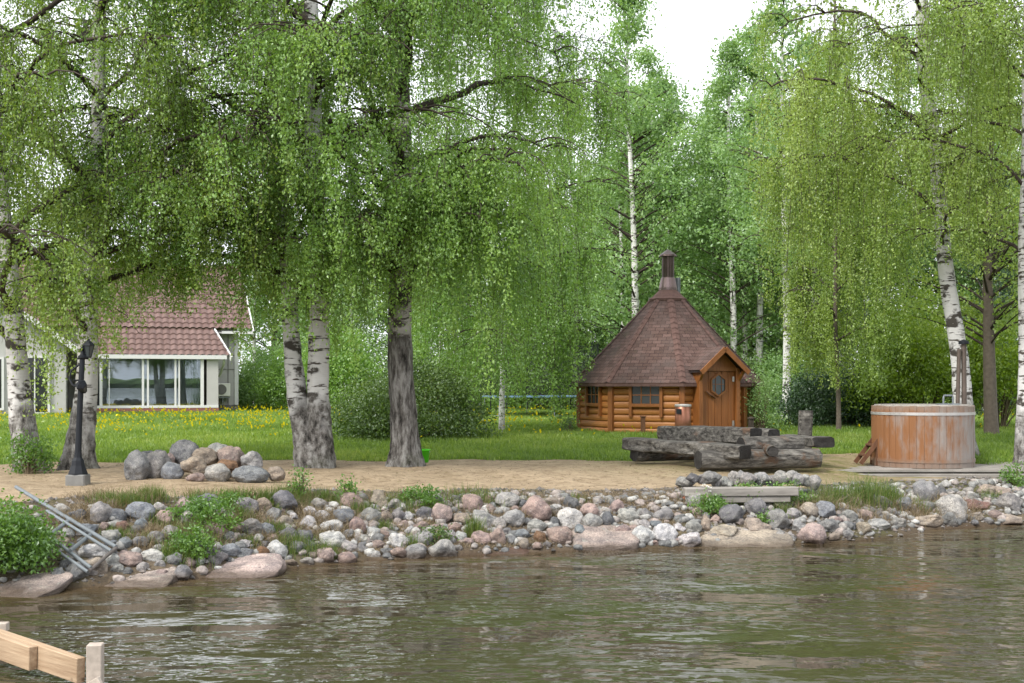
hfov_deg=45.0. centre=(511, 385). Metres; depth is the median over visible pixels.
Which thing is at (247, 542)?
stone
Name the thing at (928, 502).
stone
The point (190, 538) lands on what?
weed plant
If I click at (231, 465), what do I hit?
boulder
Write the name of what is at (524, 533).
stone
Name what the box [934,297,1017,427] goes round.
maple bush
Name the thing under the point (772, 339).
leafy tree
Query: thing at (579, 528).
stone
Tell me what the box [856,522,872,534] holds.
stone
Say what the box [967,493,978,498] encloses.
stone
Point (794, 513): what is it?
stone
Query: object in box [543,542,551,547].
stone
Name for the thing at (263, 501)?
stone
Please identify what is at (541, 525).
stone
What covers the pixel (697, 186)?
birch tree
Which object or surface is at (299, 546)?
stone
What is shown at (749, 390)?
window
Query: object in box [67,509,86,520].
stone
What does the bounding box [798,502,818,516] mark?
stone
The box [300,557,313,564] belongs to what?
stone
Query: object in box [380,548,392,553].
stone
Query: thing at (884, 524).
stone
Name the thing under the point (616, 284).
birch tree
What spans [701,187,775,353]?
leafy tree
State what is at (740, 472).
stone
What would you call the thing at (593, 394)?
window
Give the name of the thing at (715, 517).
stone
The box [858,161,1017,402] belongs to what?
leafy tree
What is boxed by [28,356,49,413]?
window
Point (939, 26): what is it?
birch tree
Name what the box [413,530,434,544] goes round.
stone
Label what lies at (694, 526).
stone
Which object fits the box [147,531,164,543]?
stone
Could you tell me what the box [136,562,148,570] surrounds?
stone
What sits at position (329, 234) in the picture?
birch tree
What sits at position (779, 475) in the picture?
stone
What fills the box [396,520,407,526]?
stone
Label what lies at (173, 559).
stone
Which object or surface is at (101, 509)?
stone
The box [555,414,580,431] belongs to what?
leafy bush
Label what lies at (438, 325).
birch tree
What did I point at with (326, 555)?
stone
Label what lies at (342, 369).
leafy bush
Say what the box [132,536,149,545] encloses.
stone
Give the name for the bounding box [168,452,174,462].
boulder
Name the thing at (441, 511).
stone
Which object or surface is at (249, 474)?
boulder
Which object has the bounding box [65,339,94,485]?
lamp post
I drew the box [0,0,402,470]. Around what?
birch tree
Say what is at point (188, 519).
stone
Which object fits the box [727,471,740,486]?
stone
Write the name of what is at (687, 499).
stone
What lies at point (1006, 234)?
leafy tree
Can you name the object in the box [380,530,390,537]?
stone
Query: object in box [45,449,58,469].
weed plant
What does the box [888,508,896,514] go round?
stone
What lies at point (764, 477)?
stone
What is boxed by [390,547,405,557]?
stone
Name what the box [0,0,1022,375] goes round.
sky
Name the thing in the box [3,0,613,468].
birch tree
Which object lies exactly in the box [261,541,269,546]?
stone
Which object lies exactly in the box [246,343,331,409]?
leafy bush
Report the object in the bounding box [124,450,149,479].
boulder
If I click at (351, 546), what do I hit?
stone
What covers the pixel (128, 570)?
stone
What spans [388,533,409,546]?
stone
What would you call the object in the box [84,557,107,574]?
stone
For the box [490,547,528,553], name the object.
slab
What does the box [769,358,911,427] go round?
juniper bush
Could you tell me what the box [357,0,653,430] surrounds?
birch tree
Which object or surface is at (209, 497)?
stone
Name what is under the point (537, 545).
stone
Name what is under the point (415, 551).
stone
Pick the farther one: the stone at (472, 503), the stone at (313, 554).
the stone at (472, 503)
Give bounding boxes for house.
[0,260,253,414]
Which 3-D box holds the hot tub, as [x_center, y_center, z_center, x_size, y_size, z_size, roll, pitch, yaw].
[6.609,0.707,19.900,1.604,1.145,1.604,0,0,0]
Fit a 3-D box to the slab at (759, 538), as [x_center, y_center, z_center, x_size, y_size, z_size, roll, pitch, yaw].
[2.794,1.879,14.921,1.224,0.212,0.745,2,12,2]
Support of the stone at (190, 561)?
on the ground at (584, 475)
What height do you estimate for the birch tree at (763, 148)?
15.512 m
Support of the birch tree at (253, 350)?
on the ground at (584, 475)
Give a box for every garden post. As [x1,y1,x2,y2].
[640,416,645,433]
[747,417,754,426]
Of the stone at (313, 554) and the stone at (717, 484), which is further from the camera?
the stone at (717, 484)
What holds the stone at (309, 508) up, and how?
on the ground at (584, 475)
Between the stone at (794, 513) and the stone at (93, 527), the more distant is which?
the stone at (794, 513)
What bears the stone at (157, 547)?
on the ground at (584, 475)
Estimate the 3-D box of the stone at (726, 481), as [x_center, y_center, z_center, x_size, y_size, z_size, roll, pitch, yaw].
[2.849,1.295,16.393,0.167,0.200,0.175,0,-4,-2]
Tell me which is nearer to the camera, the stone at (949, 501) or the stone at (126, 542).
the stone at (126, 542)
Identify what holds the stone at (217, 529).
on the ground at (584, 475)
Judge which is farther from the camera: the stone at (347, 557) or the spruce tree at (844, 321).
the spruce tree at (844, 321)
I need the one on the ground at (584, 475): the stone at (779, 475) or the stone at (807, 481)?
the stone at (807, 481)
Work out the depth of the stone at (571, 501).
15.36 m
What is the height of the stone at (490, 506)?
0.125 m
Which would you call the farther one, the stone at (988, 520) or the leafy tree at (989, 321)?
the leafy tree at (989, 321)
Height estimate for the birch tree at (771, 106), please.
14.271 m
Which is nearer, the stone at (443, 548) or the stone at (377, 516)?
the stone at (443, 548)
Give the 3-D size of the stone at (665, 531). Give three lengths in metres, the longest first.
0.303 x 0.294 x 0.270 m
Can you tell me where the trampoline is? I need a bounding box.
[480,342,598,416]
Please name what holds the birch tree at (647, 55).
on the ground at (584, 475)
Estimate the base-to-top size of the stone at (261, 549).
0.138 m
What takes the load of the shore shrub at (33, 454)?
on the ground at (584, 475)
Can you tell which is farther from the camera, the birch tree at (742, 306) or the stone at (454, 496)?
the birch tree at (742, 306)
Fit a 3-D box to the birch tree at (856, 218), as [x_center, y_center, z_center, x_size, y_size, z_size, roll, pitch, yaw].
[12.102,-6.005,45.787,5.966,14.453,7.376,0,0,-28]
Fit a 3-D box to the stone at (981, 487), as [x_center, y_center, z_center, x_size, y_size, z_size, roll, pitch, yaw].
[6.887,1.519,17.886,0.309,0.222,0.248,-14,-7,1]
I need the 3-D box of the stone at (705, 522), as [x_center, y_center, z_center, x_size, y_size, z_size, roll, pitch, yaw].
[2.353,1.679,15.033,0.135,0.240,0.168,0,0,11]
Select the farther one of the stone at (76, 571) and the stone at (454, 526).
the stone at (454, 526)
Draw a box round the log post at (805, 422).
[798,410,812,448]
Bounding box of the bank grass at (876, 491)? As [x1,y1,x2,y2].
[85,470,1001,568]
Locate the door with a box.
[703,371,733,426]
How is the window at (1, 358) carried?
in the house
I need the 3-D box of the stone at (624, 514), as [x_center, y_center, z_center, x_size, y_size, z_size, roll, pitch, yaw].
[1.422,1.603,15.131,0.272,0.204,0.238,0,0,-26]
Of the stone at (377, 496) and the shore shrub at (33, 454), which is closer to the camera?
the stone at (377, 496)
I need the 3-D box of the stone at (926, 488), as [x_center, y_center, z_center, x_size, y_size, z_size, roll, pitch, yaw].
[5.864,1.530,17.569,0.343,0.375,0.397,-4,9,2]
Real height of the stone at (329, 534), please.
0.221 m
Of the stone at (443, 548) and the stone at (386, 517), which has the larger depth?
the stone at (386, 517)
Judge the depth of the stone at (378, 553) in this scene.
13.54 m
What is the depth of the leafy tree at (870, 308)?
53.45 m
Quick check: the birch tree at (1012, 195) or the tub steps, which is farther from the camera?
the birch tree at (1012, 195)
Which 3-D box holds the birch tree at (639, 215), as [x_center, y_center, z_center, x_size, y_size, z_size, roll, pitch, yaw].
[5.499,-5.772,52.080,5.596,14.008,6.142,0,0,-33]
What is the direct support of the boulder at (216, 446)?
on the ground at (584, 475)
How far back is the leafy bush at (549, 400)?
49.35 m
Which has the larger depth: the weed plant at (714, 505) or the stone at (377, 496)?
the weed plant at (714, 505)
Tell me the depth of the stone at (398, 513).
14.48 m
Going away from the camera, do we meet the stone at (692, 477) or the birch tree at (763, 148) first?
the stone at (692, 477)
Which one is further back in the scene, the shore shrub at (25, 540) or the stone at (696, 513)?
the stone at (696, 513)
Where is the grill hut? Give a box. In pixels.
[572,250,764,431]
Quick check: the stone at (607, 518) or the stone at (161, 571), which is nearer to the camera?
the stone at (161, 571)
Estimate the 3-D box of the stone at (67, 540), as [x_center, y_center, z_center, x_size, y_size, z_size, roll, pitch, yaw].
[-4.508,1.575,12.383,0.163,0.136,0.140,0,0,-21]
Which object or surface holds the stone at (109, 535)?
on the ground at (584, 475)
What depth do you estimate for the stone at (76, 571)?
11.74 m
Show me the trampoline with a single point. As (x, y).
(527, 396)
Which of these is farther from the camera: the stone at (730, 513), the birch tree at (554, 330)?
the birch tree at (554, 330)
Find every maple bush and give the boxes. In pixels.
[819,275,1013,424]
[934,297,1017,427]
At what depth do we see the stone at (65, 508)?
13.13 m
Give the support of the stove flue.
attached to the hot tub
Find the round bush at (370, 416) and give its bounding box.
[329,346,519,441]
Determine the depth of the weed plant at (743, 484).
16.01 m
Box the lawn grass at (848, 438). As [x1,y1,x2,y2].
[0,405,1015,464]
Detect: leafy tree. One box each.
[231,205,306,395]
[272,214,387,405]
[329,264,469,381]
[374,239,510,400]
[470,204,615,391]
[482,164,661,366]
[589,163,694,348]
[596,207,771,359]
[687,210,861,366]
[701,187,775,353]
[721,243,874,372]
[802,209,935,371]
[853,52,1021,433]
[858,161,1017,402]
[925,150,1019,407]
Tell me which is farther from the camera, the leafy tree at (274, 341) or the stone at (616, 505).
the leafy tree at (274, 341)
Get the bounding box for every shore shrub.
[0,428,63,474]
[0,488,73,574]
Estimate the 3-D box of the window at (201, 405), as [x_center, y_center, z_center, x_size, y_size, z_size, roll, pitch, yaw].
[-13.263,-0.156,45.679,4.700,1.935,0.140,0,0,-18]
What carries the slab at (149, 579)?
on the ground at (584, 475)
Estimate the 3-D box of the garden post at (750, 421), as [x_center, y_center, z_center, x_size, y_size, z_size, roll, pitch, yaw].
[5.472,0.908,28.300,0.180,0.420,0.180,0,0,0]
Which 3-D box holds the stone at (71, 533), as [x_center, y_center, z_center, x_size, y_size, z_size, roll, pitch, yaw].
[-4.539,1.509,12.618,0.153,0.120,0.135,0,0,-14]
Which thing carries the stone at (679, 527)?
on the ground at (584, 475)
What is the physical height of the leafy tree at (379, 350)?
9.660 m
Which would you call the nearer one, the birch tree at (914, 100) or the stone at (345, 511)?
the stone at (345, 511)
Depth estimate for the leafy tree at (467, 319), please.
59.64 m
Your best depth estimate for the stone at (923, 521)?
16.46 m
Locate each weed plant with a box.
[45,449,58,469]
[163,490,243,531]
[163,520,222,559]
[219,486,254,510]
[284,462,321,499]
[331,473,364,498]
[398,482,446,506]
[414,518,458,544]
[686,484,728,514]
[732,479,770,503]
[752,507,789,523]
[766,478,816,503]
[997,461,1023,486]
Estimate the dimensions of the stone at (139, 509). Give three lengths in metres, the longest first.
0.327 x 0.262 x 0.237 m
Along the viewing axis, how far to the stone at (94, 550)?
12.20 m
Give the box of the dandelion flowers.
[0,403,1012,436]
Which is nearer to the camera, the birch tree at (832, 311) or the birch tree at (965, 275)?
the birch tree at (832, 311)
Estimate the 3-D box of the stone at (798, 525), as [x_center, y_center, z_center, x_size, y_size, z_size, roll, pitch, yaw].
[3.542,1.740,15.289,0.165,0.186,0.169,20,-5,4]
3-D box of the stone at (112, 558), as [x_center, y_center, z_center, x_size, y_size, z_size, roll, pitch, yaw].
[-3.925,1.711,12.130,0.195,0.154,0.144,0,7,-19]
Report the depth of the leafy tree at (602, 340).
56.13 m
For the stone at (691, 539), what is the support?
on the ground at (584, 475)
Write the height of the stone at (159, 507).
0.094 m
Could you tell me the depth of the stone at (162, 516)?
13.13 m
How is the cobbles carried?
on the ground at (584, 475)
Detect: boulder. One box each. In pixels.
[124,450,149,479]
[147,450,171,477]
[161,461,184,478]
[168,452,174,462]
[169,439,198,463]
[180,456,206,473]
[185,472,204,481]
[192,447,217,465]
[205,463,231,481]
[208,442,226,462]
[217,446,244,472]
[217,459,237,470]
[232,465,269,482]
[240,451,262,467]
[268,466,284,481]
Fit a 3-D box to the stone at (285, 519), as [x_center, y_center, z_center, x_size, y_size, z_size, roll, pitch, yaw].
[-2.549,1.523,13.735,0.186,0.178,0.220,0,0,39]
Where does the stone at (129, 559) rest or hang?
on the ground at (584, 475)
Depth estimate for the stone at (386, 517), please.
14.38 m
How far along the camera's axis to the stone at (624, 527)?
14.67 m
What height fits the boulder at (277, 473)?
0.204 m
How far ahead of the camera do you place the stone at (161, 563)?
12.19 m
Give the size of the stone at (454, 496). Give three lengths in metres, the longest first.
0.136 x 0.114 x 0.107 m
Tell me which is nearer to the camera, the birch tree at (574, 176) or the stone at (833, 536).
the stone at (833, 536)
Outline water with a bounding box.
[0,524,1023,682]
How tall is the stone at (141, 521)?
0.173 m
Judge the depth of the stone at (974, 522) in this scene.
16.68 m
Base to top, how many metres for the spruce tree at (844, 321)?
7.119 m
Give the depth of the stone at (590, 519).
14.82 m
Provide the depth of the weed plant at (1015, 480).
18.34 m
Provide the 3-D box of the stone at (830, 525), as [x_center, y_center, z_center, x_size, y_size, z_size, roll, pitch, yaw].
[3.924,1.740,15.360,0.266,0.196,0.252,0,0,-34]
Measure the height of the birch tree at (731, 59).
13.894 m
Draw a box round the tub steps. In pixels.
[854,438,877,464]
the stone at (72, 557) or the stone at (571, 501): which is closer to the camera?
the stone at (72, 557)
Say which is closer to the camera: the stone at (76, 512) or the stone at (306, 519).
the stone at (76, 512)
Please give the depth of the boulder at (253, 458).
16.16 m
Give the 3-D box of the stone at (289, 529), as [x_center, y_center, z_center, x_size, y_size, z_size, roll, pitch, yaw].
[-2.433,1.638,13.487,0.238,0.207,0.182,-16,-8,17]
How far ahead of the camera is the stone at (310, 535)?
13.51 m
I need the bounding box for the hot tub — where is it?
[871,395,975,468]
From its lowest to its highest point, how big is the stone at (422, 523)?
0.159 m
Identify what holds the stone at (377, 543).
on the ground at (584, 475)
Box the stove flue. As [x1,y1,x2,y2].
[955,339,968,403]
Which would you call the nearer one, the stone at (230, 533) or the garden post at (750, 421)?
the stone at (230, 533)
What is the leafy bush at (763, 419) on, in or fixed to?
on the ground at (584, 475)
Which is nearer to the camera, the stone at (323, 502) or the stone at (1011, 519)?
the stone at (323, 502)
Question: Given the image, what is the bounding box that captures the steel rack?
[14,485,117,573]
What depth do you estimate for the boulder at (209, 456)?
16.27 m
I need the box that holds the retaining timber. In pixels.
[683,486,798,502]
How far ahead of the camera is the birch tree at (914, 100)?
49.36 m
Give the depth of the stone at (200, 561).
12.42 m
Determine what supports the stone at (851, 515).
on the ground at (584, 475)
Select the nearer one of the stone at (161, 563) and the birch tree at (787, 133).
the stone at (161, 563)
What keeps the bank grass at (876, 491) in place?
on the ground at (584, 475)
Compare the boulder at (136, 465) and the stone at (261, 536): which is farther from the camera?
the boulder at (136, 465)
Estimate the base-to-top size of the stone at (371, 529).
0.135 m
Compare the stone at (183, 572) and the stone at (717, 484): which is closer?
the stone at (183, 572)
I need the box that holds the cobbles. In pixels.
[0,478,1023,582]
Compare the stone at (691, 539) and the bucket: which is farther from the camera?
the bucket
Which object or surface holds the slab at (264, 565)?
on the ground at (584, 475)
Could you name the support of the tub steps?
on the wooden deck
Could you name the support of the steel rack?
on the stone at (102, 568)
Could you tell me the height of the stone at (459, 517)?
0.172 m
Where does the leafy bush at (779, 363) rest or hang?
on the ground at (584, 475)
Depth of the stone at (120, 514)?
13.03 m
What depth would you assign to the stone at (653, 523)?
14.98 m
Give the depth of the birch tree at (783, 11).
36.95 m
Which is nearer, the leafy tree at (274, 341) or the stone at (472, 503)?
the stone at (472, 503)
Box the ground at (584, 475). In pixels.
[0,380,1023,588]
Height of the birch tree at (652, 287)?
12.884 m
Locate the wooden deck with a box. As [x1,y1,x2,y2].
[840,462,1023,482]
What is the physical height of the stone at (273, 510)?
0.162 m
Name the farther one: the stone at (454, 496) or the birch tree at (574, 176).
the birch tree at (574, 176)
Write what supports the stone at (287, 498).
on the ground at (584, 475)
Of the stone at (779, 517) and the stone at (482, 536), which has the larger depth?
the stone at (779, 517)
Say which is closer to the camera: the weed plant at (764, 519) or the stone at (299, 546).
the stone at (299, 546)
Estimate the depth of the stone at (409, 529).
14.17 m
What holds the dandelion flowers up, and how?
on the ground at (584, 475)
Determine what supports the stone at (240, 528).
on the ground at (584, 475)
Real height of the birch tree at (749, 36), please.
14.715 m
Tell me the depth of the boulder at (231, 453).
16.28 m
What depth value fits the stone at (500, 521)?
14.58 m
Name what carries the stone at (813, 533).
on the ground at (584, 475)
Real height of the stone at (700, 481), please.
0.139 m
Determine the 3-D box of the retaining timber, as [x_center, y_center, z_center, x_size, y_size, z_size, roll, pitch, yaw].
[2.942,1.398,15.903,1.476,0.202,0.177,0,0,-4]
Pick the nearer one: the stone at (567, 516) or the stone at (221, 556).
the stone at (221, 556)
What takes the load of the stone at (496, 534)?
on the ground at (584, 475)
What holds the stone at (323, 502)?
on the ground at (584, 475)
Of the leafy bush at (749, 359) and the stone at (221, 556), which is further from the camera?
the leafy bush at (749, 359)
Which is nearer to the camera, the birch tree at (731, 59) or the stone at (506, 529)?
the stone at (506, 529)
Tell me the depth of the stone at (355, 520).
13.97 m
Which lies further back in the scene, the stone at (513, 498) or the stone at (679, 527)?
the stone at (513, 498)
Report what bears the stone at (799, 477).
on the ground at (584, 475)
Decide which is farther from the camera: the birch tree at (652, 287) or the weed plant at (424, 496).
the birch tree at (652, 287)
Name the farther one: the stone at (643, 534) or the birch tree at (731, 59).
the birch tree at (731, 59)
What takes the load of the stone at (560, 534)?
on the ground at (584, 475)
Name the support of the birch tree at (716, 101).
on the ground at (584, 475)
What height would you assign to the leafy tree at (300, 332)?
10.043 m
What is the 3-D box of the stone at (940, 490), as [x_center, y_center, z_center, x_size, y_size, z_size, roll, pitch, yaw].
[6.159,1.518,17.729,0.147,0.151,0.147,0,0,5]
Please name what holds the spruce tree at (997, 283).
on the ground at (584, 475)
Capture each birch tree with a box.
[0,0,273,471]
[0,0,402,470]
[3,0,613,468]
[65,0,644,466]
[223,204,283,405]
[329,246,387,373]
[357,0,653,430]
[387,261,483,363]
[521,88,630,400]
[551,0,739,342]
[560,94,688,328]
[569,81,704,308]
[585,41,723,300]
[599,71,740,306]
[645,138,725,313]
[648,30,819,353]
[660,74,751,328]
[673,19,828,364]
[681,109,808,359]
[689,0,870,417]
[690,66,787,367]
[717,97,766,349]
[735,32,887,363]
[737,0,1023,455]
[741,0,973,430]
[756,40,930,366]
[781,0,1023,464]
[854,22,980,400]
[909,14,1021,396]
[967,109,1021,289]
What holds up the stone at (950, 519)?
on the ground at (584, 475)
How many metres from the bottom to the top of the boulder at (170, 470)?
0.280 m
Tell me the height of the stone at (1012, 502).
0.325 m
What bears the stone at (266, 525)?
on the ground at (584, 475)
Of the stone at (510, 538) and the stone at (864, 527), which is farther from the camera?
the stone at (864, 527)
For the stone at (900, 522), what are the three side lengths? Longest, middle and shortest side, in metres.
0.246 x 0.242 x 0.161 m
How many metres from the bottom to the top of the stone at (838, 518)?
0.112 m
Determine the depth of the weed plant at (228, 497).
13.76 m
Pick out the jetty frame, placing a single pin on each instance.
(25, 653)
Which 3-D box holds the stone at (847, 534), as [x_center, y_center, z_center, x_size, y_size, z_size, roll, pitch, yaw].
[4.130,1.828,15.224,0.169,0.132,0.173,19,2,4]
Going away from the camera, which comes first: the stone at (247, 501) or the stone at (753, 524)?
the stone at (247, 501)
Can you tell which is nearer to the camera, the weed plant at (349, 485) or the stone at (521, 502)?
the weed plant at (349, 485)
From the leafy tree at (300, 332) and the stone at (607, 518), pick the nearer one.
the stone at (607, 518)
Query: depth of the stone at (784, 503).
15.93 m
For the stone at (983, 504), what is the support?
on the ground at (584, 475)
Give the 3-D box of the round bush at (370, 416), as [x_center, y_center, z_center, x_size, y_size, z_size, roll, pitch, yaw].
[-2.171,0.113,26.396,4.669,2.163,3.789,0,0,0]
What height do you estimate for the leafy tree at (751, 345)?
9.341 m
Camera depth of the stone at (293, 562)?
12.97 m
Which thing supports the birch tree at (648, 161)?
on the ground at (584, 475)
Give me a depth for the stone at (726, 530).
14.89 m
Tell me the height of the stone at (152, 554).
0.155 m
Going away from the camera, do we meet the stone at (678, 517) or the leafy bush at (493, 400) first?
the stone at (678, 517)
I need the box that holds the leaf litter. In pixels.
[1,452,913,499]
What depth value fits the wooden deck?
18.94 m
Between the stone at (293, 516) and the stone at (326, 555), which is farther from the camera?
the stone at (293, 516)
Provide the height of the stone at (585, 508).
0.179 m
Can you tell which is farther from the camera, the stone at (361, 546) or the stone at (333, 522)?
the stone at (333, 522)
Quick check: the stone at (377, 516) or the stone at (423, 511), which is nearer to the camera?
the stone at (377, 516)
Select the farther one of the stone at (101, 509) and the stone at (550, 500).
the stone at (550, 500)
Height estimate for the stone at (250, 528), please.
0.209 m
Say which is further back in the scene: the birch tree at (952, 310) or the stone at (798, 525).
the birch tree at (952, 310)
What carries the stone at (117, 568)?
on the ground at (584, 475)
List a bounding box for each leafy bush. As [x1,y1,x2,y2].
[238,345,285,408]
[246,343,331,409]
[280,315,387,409]
[414,333,531,409]
[505,345,593,409]
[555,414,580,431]
[733,343,782,412]
[740,361,793,430]
[746,340,833,415]
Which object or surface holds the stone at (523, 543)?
on the ground at (584, 475)
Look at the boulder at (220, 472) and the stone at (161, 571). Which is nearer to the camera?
the stone at (161, 571)
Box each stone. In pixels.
[50,567,64,574]
[56,537,69,547]
[58,505,71,511]
[59,562,66,567]
[60,528,74,536]
[65,562,90,581]
[66,550,79,560]
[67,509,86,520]
[78,543,110,557]
[79,523,97,535]
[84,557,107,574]
[90,501,112,522]
[100,522,109,529]
[101,529,120,540]
[105,553,119,564]
[110,508,126,520]
[110,564,124,571]
[116,521,128,530]
[118,536,131,547]
[118,550,142,566]
[123,567,132,573]
[125,501,155,519]
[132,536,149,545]
[134,518,147,529]
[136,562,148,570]
[141,548,164,560]
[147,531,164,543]
[154,504,165,510]
[154,544,163,549]
[154,560,165,566]
[155,509,178,523]
[155,569,167,573]
[161,525,177,539]
[165,552,182,564]
[174,564,192,579]
[176,497,193,508]
[179,511,195,523]
[182,558,195,566]
[195,493,219,511]
[195,558,205,564]
[204,521,227,537]
[206,547,228,564]
[220,543,240,556]
[223,531,233,539]
[230,524,241,531]
[233,497,258,513]
[240,518,262,534]
[240,539,251,547]
[241,548,253,555]
[254,533,263,541]
[256,497,272,511]
[257,546,269,552]
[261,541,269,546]
[262,522,275,534]
[265,507,281,519]
[267,539,287,557]
[273,490,297,509]
[275,515,292,524]
[278,527,298,540]
[285,559,297,565]
[290,512,297,518]
[290,540,306,552]
[297,530,312,541]
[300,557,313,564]
[301,515,316,526]
[304,506,315,513]
[308,550,317,558]
[311,498,326,508]
[315,510,329,519]
[317,547,334,562]
[318,519,343,530]
[319,530,345,546]
[333,508,354,523]
[338,551,356,563]
[340,492,363,506]
[341,540,357,551]
[344,529,352,537]
[349,516,365,532]
[358,534,369,541]
[358,543,367,552]
[360,507,381,521]
[367,527,380,534]
[367,551,380,556]
[371,489,388,507]
[372,540,384,547]
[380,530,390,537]
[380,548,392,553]
[381,510,392,521]
[387,498,400,507]
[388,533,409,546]
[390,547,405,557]
[392,508,405,518]
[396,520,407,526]
[404,525,413,532]
[405,512,413,519]
[405,544,426,558]
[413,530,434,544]
[414,521,428,529]
[416,506,431,517]
[427,539,456,556]
[431,503,452,522]
[444,529,455,535]
[448,522,461,531]
[451,495,460,500]
[453,513,470,523]
[455,531,466,539]
[455,545,462,550]
[462,494,483,511]
[464,538,473,543]
[471,530,490,544]
[472,509,495,527]
[486,503,495,512]
[490,528,505,543]
[492,518,505,528]
[495,492,519,506]
[501,509,524,526]
[503,527,510,533]
[506,535,516,544]
[514,529,529,537]
[517,538,528,548]
[519,499,526,506]
[521,495,551,519]
[527,519,546,530]
[532,542,542,549]
[533,530,545,542]
[542,497,560,504]
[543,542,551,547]
[546,526,572,543]
[549,516,559,523]
[557,507,583,527]
[562,496,579,507]
[574,524,584,532]
[579,503,598,514]
[582,513,602,526]
[593,496,602,503]
[602,511,613,524]
[608,499,623,512]
[615,524,630,530]
[617,508,639,521]
[632,525,655,544]
[639,508,651,514]
[639,519,649,527]
[650,520,660,527]
[652,507,673,520]
[653,523,677,540]
[673,514,685,522]
[675,476,695,486]
[675,523,685,530]
[677,532,700,546]
[685,473,700,482]
[685,493,703,507]
[685,520,701,532]
[691,506,702,516]
[697,474,704,483]
[701,514,710,530]
[702,471,721,483]
[708,524,738,536]
[710,514,720,522]
[711,479,720,486]
[718,504,743,523]
[721,476,732,486]
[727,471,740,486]
[736,470,744,478]
[740,472,756,485]
[743,517,771,530]
[744,498,765,514]
[753,473,760,485]
[755,472,771,485]
[766,509,790,529]
[772,470,787,484]
[773,502,788,509]
[785,470,797,483]
[786,507,798,518]
[792,473,804,485]
[792,518,803,530]
[797,522,826,543]
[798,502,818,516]
[801,474,809,486]
[809,474,821,490]
[816,501,835,517]
[817,519,838,531]
[827,532,839,540]
[834,516,842,521]
[840,509,857,521]
[842,530,853,538]
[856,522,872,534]
[859,509,873,518]
[867,518,890,529]
[874,495,892,506]
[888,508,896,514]
[890,517,906,527]
[896,497,911,509]
[912,479,936,500]
[912,514,943,527]
[918,501,934,510]
[935,494,967,519]
[937,486,945,494]
[942,512,957,526]
[966,499,990,509]
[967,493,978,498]
[967,513,984,520]
[970,520,978,525]
[977,484,995,493]
[983,517,993,523]
[988,509,1001,518]
[995,486,1011,494]
[995,492,1023,510]
[1002,514,1022,524]
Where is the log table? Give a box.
[622,425,834,469]
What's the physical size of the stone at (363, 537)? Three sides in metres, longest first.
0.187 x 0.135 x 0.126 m
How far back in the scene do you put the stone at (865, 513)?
15.92 m
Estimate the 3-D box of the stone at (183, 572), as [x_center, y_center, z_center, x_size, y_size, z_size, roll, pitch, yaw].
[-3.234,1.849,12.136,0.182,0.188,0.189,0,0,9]
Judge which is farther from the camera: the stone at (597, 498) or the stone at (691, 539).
the stone at (597, 498)
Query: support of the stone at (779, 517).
on the ground at (584, 475)
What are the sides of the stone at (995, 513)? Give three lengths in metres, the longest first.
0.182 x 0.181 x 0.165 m
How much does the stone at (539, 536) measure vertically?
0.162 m
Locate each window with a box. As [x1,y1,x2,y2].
[0,357,3,409]
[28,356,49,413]
[97,358,217,407]
[585,386,601,415]
[629,386,662,416]
[747,386,755,415]
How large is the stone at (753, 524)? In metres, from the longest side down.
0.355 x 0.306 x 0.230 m
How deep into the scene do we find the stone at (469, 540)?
14.08 m
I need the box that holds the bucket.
[422,449,429,462]
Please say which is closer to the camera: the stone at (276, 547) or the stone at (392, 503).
the stone at (276, 547)
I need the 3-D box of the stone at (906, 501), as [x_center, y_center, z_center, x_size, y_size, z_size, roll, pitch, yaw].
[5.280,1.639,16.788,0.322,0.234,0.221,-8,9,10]
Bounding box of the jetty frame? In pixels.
[0,622,103,682]
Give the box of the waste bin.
[674,404,691,425]
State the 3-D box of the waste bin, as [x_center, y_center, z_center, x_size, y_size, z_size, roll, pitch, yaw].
[3.818,0.772,27.594,0.380,0.745,0.393,0,0,0]
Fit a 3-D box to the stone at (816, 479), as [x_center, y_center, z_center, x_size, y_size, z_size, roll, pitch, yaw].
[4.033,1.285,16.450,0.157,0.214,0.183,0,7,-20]
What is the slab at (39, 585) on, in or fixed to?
on the ground at (584, 475)
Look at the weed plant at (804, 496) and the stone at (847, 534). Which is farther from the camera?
the weed plant at (804, 496)
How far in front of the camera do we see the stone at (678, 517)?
15.22 m
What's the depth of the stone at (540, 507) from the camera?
14.94 m
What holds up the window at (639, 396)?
in the grill hut
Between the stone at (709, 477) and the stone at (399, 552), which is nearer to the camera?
the stone at (399, 552)
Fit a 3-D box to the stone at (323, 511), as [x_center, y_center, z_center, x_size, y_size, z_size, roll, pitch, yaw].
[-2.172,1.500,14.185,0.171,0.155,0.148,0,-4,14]
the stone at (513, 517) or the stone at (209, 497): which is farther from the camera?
the stone at (513, 517)
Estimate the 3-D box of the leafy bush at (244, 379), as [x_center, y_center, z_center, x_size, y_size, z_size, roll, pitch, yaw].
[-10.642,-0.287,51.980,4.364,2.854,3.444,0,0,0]
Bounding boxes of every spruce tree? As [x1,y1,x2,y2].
[782,225,872,398]
[941,168,1017,414]
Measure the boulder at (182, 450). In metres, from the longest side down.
0.405 x 0.397 x 0.362 m
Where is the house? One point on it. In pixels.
(166, 361)
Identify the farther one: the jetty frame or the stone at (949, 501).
the stone at (949, 501)
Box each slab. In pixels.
[0,571,72,597]
[105,566,177,586]
[205,553,286,577]
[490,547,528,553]
[571,525,639,549]
[700,526,793,546]
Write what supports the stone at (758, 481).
on the ground at (584, 475)
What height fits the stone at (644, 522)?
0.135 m
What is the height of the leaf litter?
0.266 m

